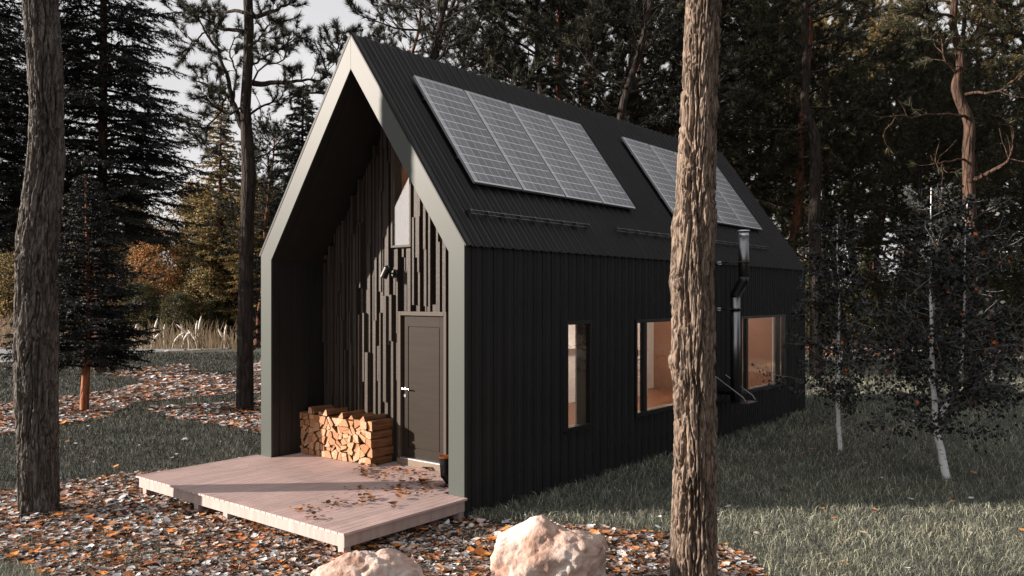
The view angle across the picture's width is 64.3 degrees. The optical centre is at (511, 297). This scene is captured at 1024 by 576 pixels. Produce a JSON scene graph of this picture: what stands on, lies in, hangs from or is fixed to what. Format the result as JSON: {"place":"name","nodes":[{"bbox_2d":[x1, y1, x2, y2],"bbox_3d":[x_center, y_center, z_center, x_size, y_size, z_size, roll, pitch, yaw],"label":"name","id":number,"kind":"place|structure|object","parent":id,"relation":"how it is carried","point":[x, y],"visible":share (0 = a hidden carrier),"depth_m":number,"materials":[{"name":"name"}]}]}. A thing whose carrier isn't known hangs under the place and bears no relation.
{"place":"outdoors","nodes":[
{"label":"outdoors","id":0,"kind":"place"},
{"bbox_2d":[0,348,217,361],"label":"road","id":1,"kind":"structure","parent":0,"point":[4,351],"depth_m":39.42,"materials":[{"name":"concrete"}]},
{"bbox_2d":[0,348,260,402],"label":"lawn","id":2,"kind":"structure","parent":0,"point":[221,350],"depth_m":29.97,"materials":[{"name":"grass"}]},
{"bbox_2d":[0,0,108,254],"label":"spruce tree","id":3,"kind":"object","parent":2,"relation":"on","point":[13,148],"visible":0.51,"depth_m":26.80,"materials":[{"name":"green plant"}]},
{"bbox_2d":[0,4,164,345],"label":"pine tree","id":4,"kind":"object","parent":2,"relation":"on","point":[150,278],"visible":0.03,"depth_m":34.20,"materials":[{"name":"green plant"}]},
{"bbox_2d":[0,0,220,372],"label":"spruce tree","id":5,"kind":"object","parent":2,"relation":"on","point":[129,65],"visible":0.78,"depth_m":27.39,"materials":[{"name":"green plant"}]},
{"bbox_2d":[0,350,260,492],"bbox_3d":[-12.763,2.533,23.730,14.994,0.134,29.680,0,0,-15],"label":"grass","id":6,"kind":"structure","parent":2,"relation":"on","point":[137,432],"depth_m":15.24,"materials":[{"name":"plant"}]},
{"bbox_2d":[0,301,1023,575],"bbox_3d":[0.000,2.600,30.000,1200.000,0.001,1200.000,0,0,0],"label":"ground","id":7,"kind":"structure","parent":0,"point":[228,417],"depth_m":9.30,"materials":[{"name":"brown plant"}]},
{"bbox_2d":[0,251,14,328],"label":"autumn tree","id":8,"kind":"object","parent":7,"relation":"on","point":[7,264],"visible":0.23,"depth_m":46.22,"materials":[{"name":"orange plant"}]},
{"bbox_2d":[0,554,59,575],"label":"grass","id":9,"kind":"structure","parent":7,"relation":"on","point":[24,572],"depth_m":7.62,"materials":[{"name":"plant"}]},
{"bbox_2d":[12,0,65,517],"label":"pine tree","id":10,"kind":"object","parent":7,"relation":"on","point":[35,349],"visible":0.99,"depth_m":9.67,"materials":[{"name":"brown plant"}]},
{"bbox_2d":[0,174,160,410],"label":"spruce tree","id":11,"kind":"object","parent":7,"relation":"on","point":[89,311],"visible":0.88,"depth_m":18.45,"materials":[{"name":"green plant"}]},
{"bbox_2d":[59,194,134,299],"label":"autumn tree","id":12,"kind":"object","parent":7,"relation":"on","point":[114,250],"visible":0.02,"depth_m":49.52,"materials":[{"name":"orange plant"}]},
{"bbox_2d":[77,185,177,308],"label":"autumn tree","id":13,"kind":"object","parent":7,"relation":"on","point":[147,222],"visible":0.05,"depth_m":51.48,"materials":[{"name":"orange plant"}]},
{"bbox_2d":[118,280,166,339],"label":"autumn tree","id":14,"kind":"object","parent":7,"relation":"on","point":[151,312],"visible":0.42,"depth_m":44.70,"materials":[{"name":"plant"}]},
{"bbox_2d":[124,225,186,329],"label":"autumn tree","id":15,"kind":"object","parent":7,"relation":"on","point":[154,252],"visible":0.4,"depth_m":46.58,"materials":[{"name":"orange plant"}]},
{"bbox_2d":[139,318,181,348],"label":"reed clump","id":16,"kind":"object","parent":7,"relation":"on","point":[156,322],"visible":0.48,"depth_m":41.14,"materials":[{"name":"beige plant"}]},
{"bbox_2d":[141,326,199,349],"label":"reed clump","id":17,"kind":"object","parent":7,"relation":"on","point":[170,341],"visible":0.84,"depth_m":40.62,"materials":[{"name":"beige plant"}]},
{"bbox_2d":[148,290,198,341],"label":"autumn tree","id":18,"kind":"object","parent":7,"relation":"on","point":[181,299],"visible":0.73,"depth_m":43.80,"materials":[{"name":"green plant"}]},
{"bbox_2d":[149,178,212,315],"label":"autumn tree","id":19,"kind":"object","parent":7,"relation":"on","point":[180,211],"visible":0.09,"depth_m":53.23,"materials":[{"name":"green plant"}]},
{"bbox_2d":[155,319,210,348],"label":"reed clump","id":20,"kind":"object","parent":7,"relation":"on","point":[183,336],"visible":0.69,"depth_m":41.09,"materials":[{"name":"beige plant"}]},
{"bbox_2d":[156,199,235,326],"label":"autumn tree","id":21,"kind":"object","parent":7,"relation":"on","point":[199,258],"visible":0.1,"depth_m":47.80,"materials":[{"name":"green plant"}]},
{"bbox_2d":[171,328,227,348],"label":"reed clump","id":22,"kind":"object","parent":7,"relation":"on","point":[198,346],"visible":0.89,"depth_m":40.82,"materials":[{"name":"beige plant"}]},
{"bbox_2d":[166,264,233,337],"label":"autumn tree","id":23,"kind":"object","parent":7,"relation":"on","point":[203,276],"visible":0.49,"depth_m":45.43,"materials":[{"name":"plant"}]},
{"bbox_2d":[175,318,224,348],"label":"reed clump","id":24,"kind":"object","parent":7,"relation":"on","point":[205,331],"visible":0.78,"depth_m":41.12,"materials":[{"name":"beige plant"}]},
{"bbox_2d":[162,103,261,336],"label":"autumn conifer","id":25,"kind":"object","parent":7,"relation":"on","point":[210,179],"visible":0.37,"depth_m":47.41,"materials":[{"name":"green plant"}]},
{"bbox_2d":[193,296,233,339],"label":"autumn tree","id":26,"kind":"object","parent":7,"relation":"on","point":[213,308],"visible":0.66,"depth_m":44.76,"materials":[{"name":"green plant"}]},
{"bbox_2d":[193,326,235,349],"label":"reed clump","id":27,"kind":"object","parent":7,"relation":"on","point":[219,345],"visible":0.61,"depth_m":40.81,"materials":[{"name":"beige plant"}]},
{"bbox_2d":[204,258,255,340],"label":"autumn tree","id":28,"kind":"object","parent":7,"relation":"on","point":[225,275],"visible":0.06,"depth_m":46.99,"materials":[{"name":"orange plant"}]},
{"bbox_2d":[207,323,254,348],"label":"reed clump","id":29,"kind":"object","parent":7,"relation":"on","point":[226,336],"visible":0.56,"depth_m":41.06,"materials":[{"name":"beige plant"}]},
{"bbox_2d":[209,179,268,331],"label":"autumn conifer","id":30,"kind":"object","parent":7,"relation":"on","point":[233,298],"visible":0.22,"depth_m":45.36,"materials":[{"name":"green plant"}]},
{"bbox_2d":[193,105,305,344],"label":"pine tree","id":31,"kind":"object","parent":7,"relation":"on","point":[234,172],"visible":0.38,"depth_m":41.98,"materials":[{"name":"green plant"}]},
{"bbox_2d":[157,0,364,410],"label":"pine tree","id":32,"kind":"object","parent":7,"relation":"on","point":[245,358],"visible":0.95,"depth_m":18.70,"materials":[{"name":"green plant"}]},
{"bbox_2d":[239,186,283,282],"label":"autumn tree","id":33,"kind":"object","parent":7,"relation":"on","point":[271,213],"visible":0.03,"depth_m":49.21,"materials":[{"name":"green plant"}]},
{"bbox_2d":[15,472,514,574],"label":"fallen leaves","id":34,"kind":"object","parent":7,"relation":"on","point":[129,562],"depth_m":8.29,"materials":[{"name":"brown plant"}]},
{"bbox_2d":[234,84,318,349],"bbox_3d":[-7.094,-2.319,27.433,4.341,9.840,4.530,0,0,0],"label":"spruce tree","id":35,"kind":"object","parent":7,"relation":"on","point":[295,158],"visible":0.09,"depth_m":27.23,"materials":[{"name":"green plant"}]},
{"bbox_2d":[136,453,466,552],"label":"timber deck","id":36,"kind":"structure","parent":7,"relation":"on","point":[266,490],"depth_m":9.73,"materials":[{"name":"brown wood"}]},
{"bbox_2d":[365,455,391,465],"bbox_3d":[-1.868,2.288,11.420,0.115,0.099,0.400,0,0,39],"label":"firewood log","id":37,"kind":"object","parent":36,"relation":"on","point":[384,459],"visible":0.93,"depth_m":11.37,"materials":[{"name":"brown wood"}]},
{"bbox_2d":[367,445,393,457],"bbox_3d":[-1.846,2.168,11.440,0.102,0.121,0.400,0,0,39],"label":"firewood log","id":38,"kind":"object","parent":37,"relation":"on","point":[381,451],"visible":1,"depth_m":11.39,"materials":[{"name":"brown wood"}]},
{"bbox_2d":[367,436,391,447],"bbox_3d":[-1.854,2.027,11.417,0.090,0.127,0.400,0,0,39],"label":"firewood log","id":39,"kind":"object","parent":38,"relation":"on","point":[379,442],"visible":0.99,"depth_m":11.36,"materials":[{"name":"brown wood"}]},
{"bbox_2d":[366,428,391,438],"bbox_3d":[-1.866,1.916,11.424,0.114,0.103,0.400,0,0,39],"label":"firewood log","id":40,"kind":"object","parent":39,"relation":"on","point":[378,433],"visible":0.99,"depth_m":11.36,"materials":[{"name":"brown wood"}]},
{"bbox_2d":[368,418,392,429],"bbox_3d":[-1.845,1.780,11.428,0.087,0.118,0.400,0,0,39],"label":"firewood log","id":41,"kind":"object","parent":40,"relation":"on","point":[380,423],"visible":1,"depth_m":11.38,"materials":[{"name":"brown wood"}]},
{"bbox_2d":[439,455,448,486],"bbox_3d":[-0.800,2.151,10.128,0.138,0.374,0.289,0,0,30],"label":"rubber boot","id":42,"kind":"object","parent":36,"relation":"on","point":[444,465],"visible":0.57,"depth_m":10.02,"materials":[{"name":"black rubber"}]},
{"bbox_2d":[311,548,424,575],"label":"boulder","id":43,"kind":"object","parent":7,"relation":"on","point":[388,562],"visible":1,"depth_m":6.67,"materials":[{"name":"beige stone"}]},
{"bbox_2d":[279,0,481,173],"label":"pine tree","id":44,"kind":"object","parent":7,"relation":"on","point":[412,51],"visible":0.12,"depth_m":24.73,"materials":[{"name":"green plant"}]},
{"bbox_2d":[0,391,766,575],"bbox_3d":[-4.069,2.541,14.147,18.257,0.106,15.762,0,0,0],"label":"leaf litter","id":45,"kind":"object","parent":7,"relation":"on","point":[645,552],"visible":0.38,"depth_m":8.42,"materials":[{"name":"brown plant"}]},
{"bbox_2d":[297,0,506,127],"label":"pine tree","id":46,"kind":"object","parent":7,"relation":"on","point":[463,63],"visible":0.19,"depth_m":23.38,"materials":[{"name":"green plant"}]},
{"bbox_2d":[284,0,542,128],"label":"pine tree","id":47,"kind":"object","parent":7,"relation":"on","point":[426,29],"visible":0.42,"depth_m":19.35,"materials":[{"name":"green plant"}]},
{"bbox_2d":[417,0,531,79],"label":"pine tree","id":48,"kind":"object","parent":7,"relation":"on","point":[483,43],"visible":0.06,"depth_m":28.67,"materials":[{"name":"green plant"}]},
{"bbox_2d":[454,0,618,101],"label":"pine tree","id":49,"kind":"object","parent":7,"relation":"on","point":[533,57],"depth_m":36.38,"materials":[{"name":"green plant"}]},
{"bbox_2d":[490,515,607,575],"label":"boulder","id":50,"kind":"object","parent":7,"relation":"on","point":[541,545],"visible":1,"depth_m":6.90,"materials":[{"name":"beige stone"}]},
{"bbox_2d":[426,0,678,137],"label":"pine tree","id":51,"kind":"object","parent":7,"relation":"on","point":[536,52],"visible":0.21,"depth_m":24.64,"materials":[{"name":"green plant"}]},
{"bbox_2d":[457,0,678,133],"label":"pine tree","id":52,"kind":"object","parent":7,"relation":"on","point":[513,21],"visible":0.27,"depth_m":25.19,"materials":[{"name":"green plant"}]},
{"bbox_2d":[509,0,677,124],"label":"pine tree","id":53,"kind":"object","parent":7,"relation":"on","point":[642,80],"visible":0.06,"depth_m":33.33,"materials":[{"name":"green plant"}]},
{"bbox_2d":[534,0,756,168],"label":"pine tree","id":54,"kind":"object","parent":7,"relation":"on","point":[626,89],"visible":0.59,"depth_m":21.50,"materials":[{"name":"green plant"}]},
{"bbox_2d":[522,0,773,160],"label":"pine tree","id":55,"kind":"object","parent":7,"relation":"on","point":[673,122],"visible":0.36,"depth_m":24.08,"materials":[{"name":"green plant"}]},
{"bbox_2d":[546,0,771,193],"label":"pine tree","id":56,"kind":"object","parent":7,"relation":"on","point":[638,73],"visible":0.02,"depth_m":35.29,"materials":[{"name":"green plant"}]},
{"bbox_2d":[668,0,721,575],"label":"pine tree","id":57,"kind":"object","parent":7,"relation":"on","point":[694,501],"visible":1,"depth_m":6.85,"materials":[{"name":"brown plant"}]},
{"bbox_2d":[636,1,794,215],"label":"pine tree","id":58,"kind":"object","parent":7,"relation":"on","point":[739,130],"visible":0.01,"depth_m":38.47,"materials":[{"name":"green plant"}]},
{"bbox_2d":[726,57,836,240],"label":"pine tree","id":59,"kind":"object","parent":7,"relation":"on","point":[804,214],"visible":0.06,"depth_m":41.24,"materials":[{"name":"green plant"}]},
{"bbox_2d":[805,276,829,345],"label":"understory tree","id":60,"kind":"object","parent":7,"relation":"on","point":[807,308],"visible":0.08,"depth_m":41.70,"materials":[{"name":"green plant"}]},
{"bbox_2d":[773,70,872,263],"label":"pine tree","id":61,"kind":"object","parent":7,"relation":"on","point":[802,252],"visible":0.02,"depth_m":50.19,"materials":[{"name":"green plant"}]},
{"bbox_2d":[802,252,854,343],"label":"understory tree","id":62,"kind":"object","parent":7,"relation":"on","point":[806,275],"visible":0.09,"depth_m":44.23,"materials":[{"name":"green plant"}]},
{"bbox_2d":[760,0,910,341],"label":"pine tree","id":63,"kind":"object","parent":7,"relation":"on","point":[818,98],"visible":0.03,"depth_m":43.94,"materials":[{"name":"green plant"}]},
{"bbox_2d":[753,0,955,342],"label":"pine tree","id":64,"kind":"object","parent":7,"relation":"on","point":[874,29],"visible":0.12,"depth_m":44.00,"materials":[{"name":"green plant"}]},
{"bbox_2d":[823,266,897,346],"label":"understory tree","id":65,"kind":"object","parent":7,"relation":"on","point":[870,292],"visible":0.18,"depth_m":40.99,"materials":[{"name":"green plant"}]},
{"bbox_2d":[798,29,955,309],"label":"pine tree","id":66,"kind":"object","parent":7,"relation":"on","point":[883,165],"visible":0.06,"depth_m":46.17,"materials":[{"name":"green plant"}]},
{"bbox_2d":[806,14,965,345],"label":"pine tree","id":67,"kind":"object","parent":7,"relation":"on","point":[901,292],"visible":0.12,"depth_m":43.17,"materials":[{"name":"green plant"}]},
{"bbox_2d":[821,60,957,352],"bbox_3d":[17.197,-4.172,37.202,7.002,13.585,8.179,0,0,27],"label":"pine tree","id":68,"kind":"object","parent":7,"relation":"on","point":[878,106],"visible":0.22,"depth_m":37.29,"materials":[{"name":"green plant"}]},
{"bbox_2d":[875,254,928,336],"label":"understory tree","id":69,"kind":"object","parent":7,"relation":"on","point":[892,295],"visible":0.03,"depth_m":45.56,"materials":[{"name":"green plant"}]},
{"bbox_2d":[829,0,1023,221],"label":"pine tree","id":70,"kind":"object","parent":7,"relation":"on","point":[944,8],"visible":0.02,"depth_m":50.39,"materials":[{"name":"green plant"}]},
{"bbox_2d":[873,0,1023,240],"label":"pine tree","id":71,"kind":"object","parent":7,"relation":"on","point":[979,13],"visible":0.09,"depth_m":45.09,"materials":[{"name":"green plant"}]},
{"bbox_2d":[881,26,1020,307],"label":"pine tree","id":72,"kind":"object","parent":7,"relation":"on","point":[979,61],"visible":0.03,"depth_m":44.87,"materials":[{"name":"green plant"}]},
{"bbox_2d":[890,0,1023,341],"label":"pine tree","id":73,"kind":"object","parent":7,"relation":"on","point":[1020,14],"visible":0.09,"depth_m":46.74,"materials":[{"name":"green plant"}]},
{"bbox_2d":[910,43,1023,344],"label":"pine tree","id":74,"kind":"object","parent":7,"relation":"on","point":[1017,63],"visible":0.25,"depth_m":43.33,"materials":[{"name":"green plant"}]},
{"bbox_2d":[914,244,1023,347],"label":"understory tree","id":75,"kind":"object","parent":7,"relation":"on","point":[1008,301],"visible":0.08,"depth_m":39.18,"materials":[{"name":"green plant"}]},
{"bbox_2d":[940,118,1023,346],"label":"pine tree","id":76,"kind":"object","parent":7,"relation":"on","point":[1018,207],"visible":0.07,"depth_m":40.79,"materials":[{"name":"green plant"}]},
{"bbox_2d":[980,250,1023,345],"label":"understory tree","id":77,"kind":"object","parent":7,"relation":"on","point":[1013,294],"visible":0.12,"depth_m":43.30,"materials":[{"name":"green plant"}]},
{"bbox_2d":[0,0,1023,296],"label":"sky","id":78,"kind":"structure","parent":0,"point":[318,11],"materials":[{"name":"white"}]},
{"bbox_2d":[638,323,647,395],"bbox_3d":[2.510,1.200,18.778,0.590,2.200,1.520,0,0,39],"label":"kitchen unit","id":79,"kind":"object","parent":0,"point":[639,360],"visible":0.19,"depth_m":18.90,"materials":[{"name":"white"}]},
{"bbox_2d":[469,354,1023,575],"bbox_3d":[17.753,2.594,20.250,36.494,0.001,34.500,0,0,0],"label":"lawn","id":80,"kind":"structure","parent":0,"point":[805,506],"depth_m":10.28,"materials":[{"name":"plant"}]},
{"bbox_2d":[259,32,805,517],"bbox_3d":[1.469,-0.462,15.224,4.162,6.084,11.482,0,0,39],"label":"cabin","id":81,"kind":"object","parent":80,"relation":"on","point":[455,262],"visible":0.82,"depth_m":11.71,"materials":[{"name":"black metal"}]},
{"bbox_2d":[391,145,412,247],"bbox_3d":[-1.522,-1.525,11.526,0.403,1.650,0.155,0,0,39],"label":"gable window","id":82,"kind":"structure","parent":81,"relation":"in","point":[395,162],"depth_m":11.59,"materials":[{"name":"glass"}]},
{"bbox_2d":[402,316,442,462],"bbox_3d":[-1.213,1.247,11.177,0.822,1.974,0.122,0,0,39],"label":"door","id":83,"kind":"structure","parent":81,"relation":"in","point":[422,388],"depth_m":11.18,"materials":[{"name":"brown wood"}]},
{"bbox_2d":[560,320,593,433],"bbox_3d":[0.844,1.093,11.382,0.290,1.525,0.685,0,0,39],"label":"window","id":84,"kind":"structure","parent":81,"relation":"in","point":[584,328],"depth_m":11.55,"materials":[{"name":"black"}]},
{"bbox_2d":[634,318,672,417],"bbox_3d":[2.542,1.103,13.494,0.290,1.505,2.375,0,0,39],"label":"window","id":85,"kind":"structure","parent":81,"relation":"in","point":[643,411],"depth_m":12.73,"materials":[{"name":"black metal"}]},
{"bbox_2d":[716,230,757,404],"bbox_3d":[4.036,0.350,14.715,0.620,3.100,0.580,0,0,39],"label":"flue pipe","id":86,"kind":"object","parent":81,"relation":"attached to","point":[734,389],"visible":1,"depth_m":14.62,"materials":[{"name":"grey metal"}]},
{"bbox_2d":[741,314,786,394],"bbox_3d":[5.031,1.123,16.590,0.290,1.505,2.370,0,0,39],"label":"window","id":87,"kind":"structure","parent":81,"relation":"in","point":[779,321],"depth_m":17.12,"materials":[{"name":"black metal"}]},
{"bbox_2d":[613,0,820,193],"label":"pine tree","id":88,"kind":"object","parent":80,"relation":"on","point":[731,77],"visible":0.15,"depth_m":30.32,"materials":[{"name":"green plant"}]},
{"bbox_2d":[637,0,839,251],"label":"pine tree","id":89,"kind":"object","parent":80,"relation":"on","point":[774,77],"visible":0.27,"depth_m":28.91,"materials":[{"name":"green plant"}]},
{"bbox_2d":[663,0,877,230],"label":"pine tree","id":90,"kind":"object","parent":80,"relation":"on","point":[780,176],"visible":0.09,"depth_m":33.05,"materials":[{"name":"green plant"}]},
{"bbox_2d":[717,0,881,375],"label":"pine tree","id":91,"kind":"object","parent":80,"relation":"on","point":[814,207],"visible":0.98,"depth_m":24.84,"materials":[{"name":"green plant"}]},
{"bbox_2d":[718,0,924,316],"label":"pine tree","id":92,"kind":"object","parent":80,"relation":"on","point":[798,189],"visible":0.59,"depth_m":29.52,"materials":[{"name":"green plant"}]},
{"bbox_2d":[748,209,919,451],"bbox_3d":[5.546,0.542,13.543,2.205,4.105,2.370,0,0,-20],"label":"birch tree","id":93,"kind":"object","parent":80,"relation":"on","point":[840,257],"visible":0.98,"depth_m":13.49,"materials":[{"name":"green plant"}]},
{"bbox_2d":[766,18,921,362],"bbox_3d":[12.615,-4.250,32.154,6.403,13.732,6.326,0,0,36],"label":"pine tree","id":94,"kind":"object","parent":80,"relation":"on","point":[849,96],"visible":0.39,"depth_m":31.72,"materials":[{"name":"green plant"}]},
{"bbox_2d":[833,19,993,362],"bbox_3d":[14.658,-3.709,29.488,5.582,12.632,5.026,0,0,42],"label":"pine tree","id":95,"kind":"object","parent":80,"relation":"on","point":[919,98],"visible":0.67,"depth_m":29.14,"materials":[{"name":"green plant"}]},
{"bbox_2d":[848,23,1015,358],"bbox_3d":[17.595,-4.193,33.399,6.273,13.617,6.349,0,0,11],"label":"pine tree","id":96,"kind":"object","parent":80,"relation":"on","point":[985,137],"visible":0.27,"depth_m":33.12,"materials":[{"name":"green plant"}]},
{"bbox_2d":[853,177,1023,480],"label":"birch tree","id":97,"kind":"object","parent":80,"relation":"on","point":[937,347],"visible":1,"depth_m":11.32,"materials":[{"name":"green plant"}]},
{"bbox_2d":[869,0,1023,405],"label":"pine tree","id":98,"kind":"object","parent":80,"relation":"on","point":[922,10],"visible":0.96,"depth_m":18.48,"materials":[{"name":"brown plant"}]},
{"bbox_2d":[883,70,1023,362],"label":"pine tree","id":99,"kind":"object","parent":80,"relation":"on","point":[942,148],"visible":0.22,"depth_m":29.90,"materials":[{"name":"green plant"}]},
{"bbox_2d":[919,0,1023,373],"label":"pine tree","id":100,"kind":"object","parent":80,"relation":"on","point":[991,111],"visible":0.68,"depth_m":25.87,"materials":[{"name":"green plant"}]},
{"bbox_2d":[959,81,1023,297],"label":"pine tree","id":101,"kind":"object","parent":80,"relation":"on","point":[1000,282],"visible":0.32,"depth_m":31.06,"materials":[{"name":"green plant"}]},
{"bbox_3d":[-2.629,1.895,12.073,0.112,0.074,0.400,0,0,39],"label":"firewood log","id":102,"kind":"object","parent":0,"visible":0},
{"bbox_2d":[319,414,339,423],"bbox_3d":[-2.649,1.801,12.044,0.150,0.122,0.400,0,0,39],"label":"firewood log","id":103,"kind":"object","parent":102,"relation":"on","point":[322,419],"visible":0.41,"depth_m":11.89,"materials":[{"name":"beige wood"}]},
{"bbox_2d":[323,407,347,415],"bbox_3d":[-2.606,1.687,12.033,0.106,0.092,0.400,0,0,39],"label":"firewood log","id":104,"kind":"object","parent":103,"relation":"on","point":[334,411],"visible":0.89,"depth_m":11.97,"materials":[{"name":"brown wood"}]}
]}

